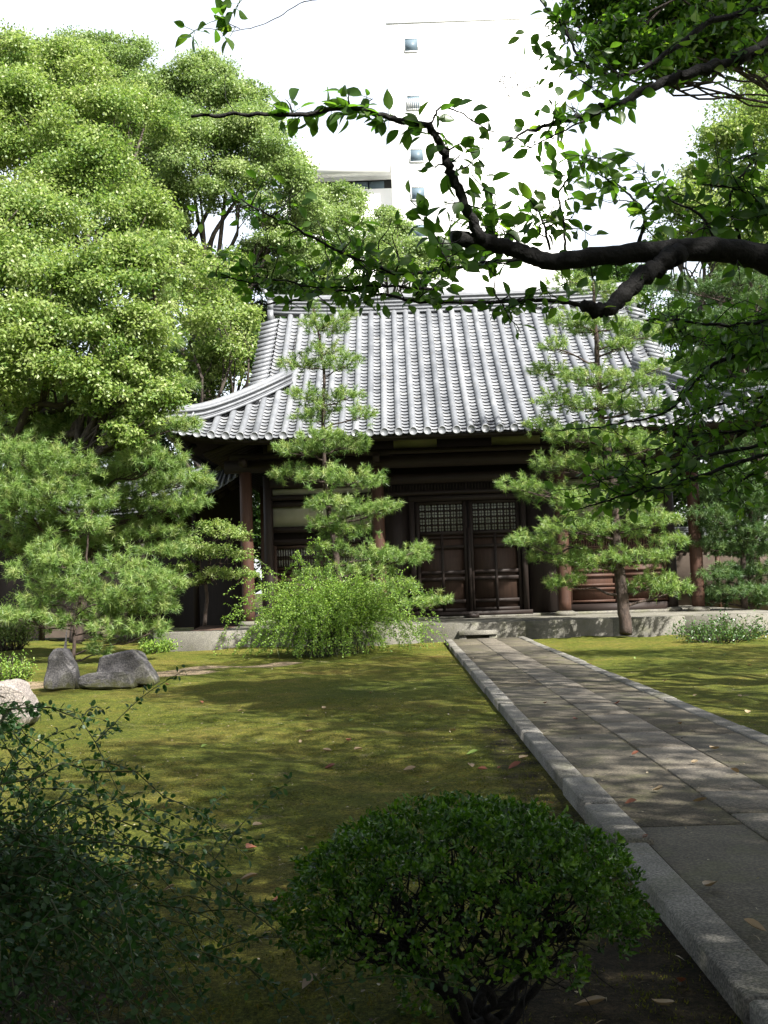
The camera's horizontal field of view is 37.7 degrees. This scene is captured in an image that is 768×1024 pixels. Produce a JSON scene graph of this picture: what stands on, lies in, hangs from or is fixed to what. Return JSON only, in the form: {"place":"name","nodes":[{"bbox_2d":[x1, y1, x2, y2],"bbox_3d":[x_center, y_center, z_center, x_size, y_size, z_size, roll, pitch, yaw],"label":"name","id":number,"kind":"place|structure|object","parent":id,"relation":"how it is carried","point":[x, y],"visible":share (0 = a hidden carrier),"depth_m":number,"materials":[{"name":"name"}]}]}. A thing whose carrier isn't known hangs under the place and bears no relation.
{"place":"outdoors","nodes":[
{"label":"outdoors","id":0,"kind":"place"},
{"bbox_2d":[173,615,260,631],"bbox_3d":[-5.121,4.044,41.200,1.700,0.100,21.400,-2,-4,1],"label":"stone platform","id":1,"kind":"object","parent":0,"point":[210,627],"visible":0.12,"depth_m":36.31,"materials":[{"name":"grey stone"}]},
{"bbox_2d":[0,257,320,592],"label":"evergreen tree","id":2,"kind":"object","parent":1,"relation":"on","point":[163,441],"visible":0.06,"depth_m":48.60,"materials":[{"name":"green plant"}]},
{"bbox_2d":[163,518,259,625],"bbox_3d":[-5.025,1.715,32.582,3.084,3.150,2.100,-2,-4,1],"label":"layered tree","id":3,"kind":"object","parent":1,"relation":"on","point":[202,549],"visible":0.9,"depth_m":32.39,"materials":[{"name":"green plant"}]},
{"bbox_2d":[0,593,767,1023],"bbox_3d":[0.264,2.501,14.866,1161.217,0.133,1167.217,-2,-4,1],"label":"ground","id":4,"kind":"structure","parent":0,"point":[684,669],"depth_m":9.49,"materials":[{"name":"green plant"}]},
{"bbox_2d":[0,649,38,683],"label":"shrub","id":5,"kind":"object","parent":4,"relation":"on","point":[18,672],"visible":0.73,"depth_m":19.39,"materials":[{"name":"green plant"}]},
{"bbox_2d":[0,678,39,727],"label":"garden rock","id":6,"kind":"object","parent":4,"relation":"on","point":[16,690],"visible":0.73,"depth_m":13.16,"materials":[{"name":"beige stone"}]},
{"bbox_2d":[0,584,39,650],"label":"shrub","id":7,"kind":"object","parent":4,"relation":"on","point":[8,637],"visible":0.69,"depth_m":32.91,"materials":[{"name":"green plant"}]},
{"bbox_2d":[43,627,79,690],"bbox_3d":[-5.309,2.419,18.608,0.539,1.060,0.525,-2,-4,1],"label":"garden rock","id":8,"kind":"object","parent":4,"relation":"on","point":[62,672],"visible":0.95,"depth_m":18.35,"materials":[{"name":"grey stone"}]},
{"bbox_2d":[0,507,190,661],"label":"pine tree","id":9,"kind":"object","parent":4,"relation":"on","point":[151,578],"visible":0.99,"depth_m":25.36,"materials":[{"name":"green plant"}]},
{"bbox_2d":[0,18,198,539],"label":"camphor tree","id":10,"kind":"object","parent":4,"relation":"on","point":[67,144],"visible":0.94,"depth_m":27.81,"materials":[{"name":"green plant"}]},
{"bbox_2d":[0,229,218,643],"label":"pine tree","id":11,"kind":"object","parent":4,"relation":"on","point":[41,494],"visible":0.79,"depth_m":27.63,"materials":[{"name":"green plant"}]},
{"bbox_2d":[78,649,159,688],"bbox_3d":[-4.388,2.622,18.732,1.218,0.657,1.123,-2,-4,1],"label":"garden rock","id":12,"kind":"object","parent":4,"relation":"on","point":[130,669],"visible":0.98,"depth_m":18.52,"materials":[{"name":"grey stone"}]},
{"bbox_2d":[0,465,242,640],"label":"covered corridor","id":13,"kind":"object","parent":4,"relation":"on","point":[225,492],"visible":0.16,"depth_m":39.26,"materials":[{"name":"brown wood"}]},
{"bbox_2d":[138,635,182,654],"bbox_3d":[-5.807,3.484,29.188,1.245,0.633,0.967,-2,-4,1],"label":"shrub","id":14,"kind":"object","parent":4,"relation":"on","point":[151,647],"visible":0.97,"depth_m":29.07,"materials":[{"name":"green plant"}]},
{"bbox_2d":[1,24,340,400],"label":"camphor tree","id":15,"kind":"object","parent":4,"relation":"on","point":[197,85],"visible":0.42,"depth_m":46.37,"materials":[{"name":"green plant"}]},
{"bbox_2d":[190,880,195,887],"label":"fallen leaf","id":16,"kind":"object","parent":4,"relation":"on","point":[193,883],"visible":0.52,"depth_m":5.70,"materials":[{"name":"green plant"}]},
{"bbox_2d":[126,237,266,469],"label":"camphor tree","id":17,"kind":"object","parent":4,"relation":"on","point":[207,361],"visible":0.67,"depth_m":42.73,"materials":[{"name":"green plant"}]},
{"bbox_2d":[0,664,475,1023],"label":"clover bush","id":18,"kind":"object","parent":4,"relation":"on","point":[27,902],"visible":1,"depth_m":3.58,"materials":[{"name":"green plant"}]},
{"bbox_2d":[241,873,256,878],"bbox_3d":[-0.705,1.905,5.888,0.098,0.024,0.056,1,-9,-21],"label":"fallen leaf","id":19,"kind":"object","parent":4,"relation":"on","point":[248,875],"visible":1,"depth_m":5.89,"materials":[{"name":"beige plant"}]},
{"bbox_2d":[246,843,256,847],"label":"fallen leaf","id":20,"kind":"object","parent":4,"relation":"on","point":[248,845],"visible":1,"depth_m":6.67,"materials":[{"name":"plant"}]},
{"bbox_2d":[302,973,316,988],"bbox_3d":[-0.281,1.762,4.232,0.052,0.023,0.091,-12,4,40],"label":"fallen leaf","id":21,"kind":"object","parent":4,"relation":"on","point":[305,983],"visible":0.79,"depth_m":4.23,"materials":[{"name":"plant"}]},
{"bbox_2d":[213,536,447,659],"bbox_3d":[-1.208,1.914,26.105,5.140,2.781,5.152,1,-5,-34],"label":"clover bush","id":22,"kind":"object","parent":4,"relation":"on","point":[329,615],"visible":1,"depth_m":25.29,"materials":[{"name":"green plant"}]},
{"bbox_2d":[266,297,453,641],"bbox_3d":[-0.670,-1.095,27.908,4.758,8.963,2.394,-2,-4,1],"label":"pine tree","id":23,"kind":"object","parent":4,"relation":"on","point":[386,555],"visible":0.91,"depth_m":27.77,"materials":[{"name":"green plant"}]},
{"bbox_2d":[279,178,468,294],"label":"camphor tree","id":24,"kind":"object","parent":4,"relation":"on","point":[350,203],"visible":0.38,"depth_m":51.62,"materials":[{"name":"green plant"}]},
{"bbox_2d":[9,639,767,1023],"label":"leaf litter","id":25,"kind":"object","parent":4,"relation":"on","point":[387,805],"visible":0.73,"depth_m":9.31,"materials":[{"name":"brown plant"}]},
{"bbox_2d":[404,765,414,769],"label":"fallen leaf","id":26,"kind":"object","parent":4,"relation":"on","point":[410,767],"visible":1,"depth_m":9.45,"materials":[{"name":"beige plant"}]},
{"bbox_2d":[283,15,572,294],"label":"apartment building","id":27,"kind":"structure","parent":4,"relation":"on","point":[437,63],"depth_m":61.54,"materials":[{"name":"white concrete"}]},
{"bbox_2d":[403,37,418,52],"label":"window","id":28,"kind":"structure","parent":27,"relation":"in","point":[410,44],"depth_m":61.79,"materials":[{"name":"blue glass"}]},
{"bbox_2d":[406,95,420,109],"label":"window","id":29,"kind":"structure","parent":27,"relation":"in","point":[413,102],"depth_m":61.56,"materials":[{"name":"grey glass"}]},
{"bbox_2d":[409,148,423,162],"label":"window","id":30,"kind":"structure","parent":27,"relation":"in","point":[416,155],"depth_m":61.37,"materials":[{"name":"blue glass"}]},
{"bbox_2d":[410,186,425,200],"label":"window","id":31,"kind":"structure","parent":27,"relation":"in","point":[416,189],"depth_m":61.23,"materials":[{"name":"blue glass"}]},
{"bbox_2d":[412,224,426,237],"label":"window","id":32,"kind":"structure","parent":27,"relation":"in","point":[417,233],"depth_m":61.08,"materials":[{"name":"blue glass"}]},
{"bbox_2d":[154,282,767,651],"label":"temple hall","id":33,"kind":"structure","parent":4,"relation":"on","point":[452,392],"depth_m":34.20,"materials":[{"name":"grey tile"}]},
{"bbox_2d":[415,500,469,612],"bbox_3d":[1.779,1.353,34.251,1.560,3.392,0.125,-2,-4,1],"label":"door","id":34,"kind":"structure","parent":33,"relation":"in","point":[444,523],"depth_m":34.25,"materials":[{"name":"wood"}]},
{"bbox_2d":[468,499,523,610],"bbox_3d":[3.398,1.298,34.231,1.560,3.392,0.125,-2,-4,1],"label":"door","id":35,"kind":"structure","parent":33,"relation":"in","point":[497,579],"depth_m":34.22,"materials":[{"name":"wood"}]},
{"bbox_2d":[262,789,661,1023],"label":"azalea bush","id":36,"kind":"object","parent":4,"relation":"on","point":[491,825],"visible":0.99,"depth_m":3.62,"materials":[{"name":"green plant"}]},
{"bbox_2d":[173,0,767,527],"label":"cherry tree","id":37,"kind":"object","parent":4,"relation":"on","point":[741,340],"visible":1,"depth_m":4.75,"materials":[{"name":"green plant"}]},
{"bbox_2d":[467,749,477,753],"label":"fallen leaf","id":38,"kind":"object","parent":4,"relation":"on","point":[472,751],"visible":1,"depth_m":10.03,"materials":[{"name":"green plant"}]},
{"bbox_2d":[458,629,496,638],"bbox_3d":[2.468,3.300,29.640,1.009,0.372,0.345,-2,-4,1],"label":"stone step","id":39,"kind":"object","parent":4,"relation":"on","point":[492,633],"visible":0.75,"depth_m":29.49,"materials":[{"name":"grey stone"}]},
{"bbox_2d":[508,761,519,768],"bbox_3d":[1.068,2.072,9.206,0.124,0.030,0.071,-15,14,-17],"label":"fallen leaf","id":40,"kind":"object","parent":4,"relation":"on","point":[514,764],"visible":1,"depth_m":9.22,"materials":[{"name":"red plant"}]},
{"bbox_2d":[575,995,604,1005],"bbox_3d":[0.726,1.728,3.972,0.117,0.028,0.067,-8,-12,17],"label":"fallen leaf","id":41,"kind":"object","parent":4,"relation":"on","point":[594,999],"visible":1,"depth_m":3.97,"materials":[{"name":"beige plant"}]},
{"bbox_2d":[493,269,696,635],"bbox_3d":[5.341,-1.759,29.081,5.283,9.925,2.645,-2,-4,1],"label":"pine tree","id":42,"kind":"object","parent":4,"relation":"on","point":[608,530],"visible":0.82,"depth_m":28.86,"materials":[{"name":"green plant"}]},
{"bbox_2d":[546,0,767,107],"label":"hackberry tree","id":43,"kind":"object","parent":4,"relation":"on","point":[649,28],"visible":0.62,"depth_m":10.79,"materials":[{"name":"green plant"}]},
{"bbox_2d":[557,263,766,534],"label":"evergreen tree","id":44,"kind":"object","parent":4,"relation":"on","point":[678,497],"visible":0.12,"depth_m":49.24,"materials":[{"name":"green plant"}]},
{"bbox_2d":[651,998,674,1004],"bbox_3d":[0.982,1.725,3.955,0.065,0.020,0.054,-1,-4,-11],"label":"fallen leaf","id":45,"kind":"object","parent":4,"relation":"on","point":[664,1001],"visible":1,"depth_m":3.96,"materials":[{"name":"beige plant"}]},
{"bbox_2d":[676,977,685,981],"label":"fallen leaf","id":46,"kind":"object","parent":4,"relation":"on","point":[680,979],"visible":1,"depth_m":4.17,"materials":[{"name":"red plant"}]},
{"bbox_2d":[645,63,767,478],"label":"camphor tree","id":47,"kind":"object","parent":4,"relation":"on","point":[738,122],"visible":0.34,"depth_m":40.29,"materials":[{"name":"green plant"}]},
{"bbox_2d":[645,263,767,591],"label":"pine tree","id":48,"kind":"object","parent":4,"relation":"on","point":[714,288],"visible":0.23,"depth_m":37.08,"materials":[{"name":"green plant"}]},
{"bbox_2d":[665,609,767,643],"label":"shrub","id":49,"kind":"object","parent":4,"relation":"on","point":[693,634],"visible":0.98,"depth_m":25.35,"materials":[{"name":"green plant"}]},
{"bbox_2d":[672,446,767,540],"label":"evergreen tree","id":50,"kind":"object","parent":4,"relation":"on","point":[681,510],"visible":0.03,"depth_m":43.57,"materials":[{"name":"green plant"}]},
{"bbox_2d":[675,526,767,609],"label":"garden wall","id":51,"kind":"structure","parent":4,"relation":"on","point":[683,564],"depth_m":40.64,"materials":[{"name":"beige paint"}]},
{"bbox_2d":[683,457,767,609],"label":"pine tree","id":52,"kind":"object","parent":4,"relation":"on","point":[726,523],"visible":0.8,"depth_m":33.07,"materials":[{"name":"green plant"}]},
{"bbox_2d":[0,0,767,593],"label":"sky","id":53,"kind":"structure","parent":0,"point":[317,45],"materials":[{"name":"white"}]},
{"bbox_2d":[452,637,767,965],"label":"path","id":54,"kind":"structure","parent":0,"point":[617,767],"depth_m":8.30,"materials":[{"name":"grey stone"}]},
{"bbox_2d":[445,636,767,1023],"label":"kerb","id":55,"kind":"structure","parent":54,"relation":"on","point":[735,972],"depth_m":5.53,"materials":[{"name":"grey stone"}]},
{"bbox_2d":[477,638,767,839],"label":"path slabs","id":56,"kind":"structure","parent":54,"relation":"on","point":[742,804],"depth_m":9.27,"materials":[{"name":"stone"}]},
{"bbox_2d":[626,798,635,802],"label":"fallen leaf","id":57,"kind":"object","parent":54,"relation":"on","point":[630,800],"visible":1,"depth_m":7.13,"materials":[{"name":"brown plant"}]},
{"bbox_2d":[652,785,662,789],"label":"fallen leaf","id":58,"kind":"object","parent":54,"relation":"on","point":[658,787],"visible":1,"depth_m":7.52,"materials":[{"name":"beige plant"}]},
{"bbox_2d":[693,797,705,800],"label":"fallen leaf","id":59,"kind":"object","parent":54,"relation":"on","point":[700,798],"visible":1,"depth_m":7.08,"materials":[{"name":"brown plant"}]},
{"bbox_2d":[702,880,716,885],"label":"fallen leaf","id":60,"kind":"object","parent":54,"relation":"on","point":[708,883],"visible":1,"depth_m":5.15,"materials":[{"name":"beige plant"}]},
{"bbox_2d":[744,918,765,930],"bbox_3d":[1.488,1.658,4.512,0.097,0.024,0.056,11,10,32],"label":"fallen leaf","id":61,"kind":"object","parent":54,"relation":"on","point":[754,923],"visible":1,"depth_m":4.52,"materials":[{"name":"brown plant"}]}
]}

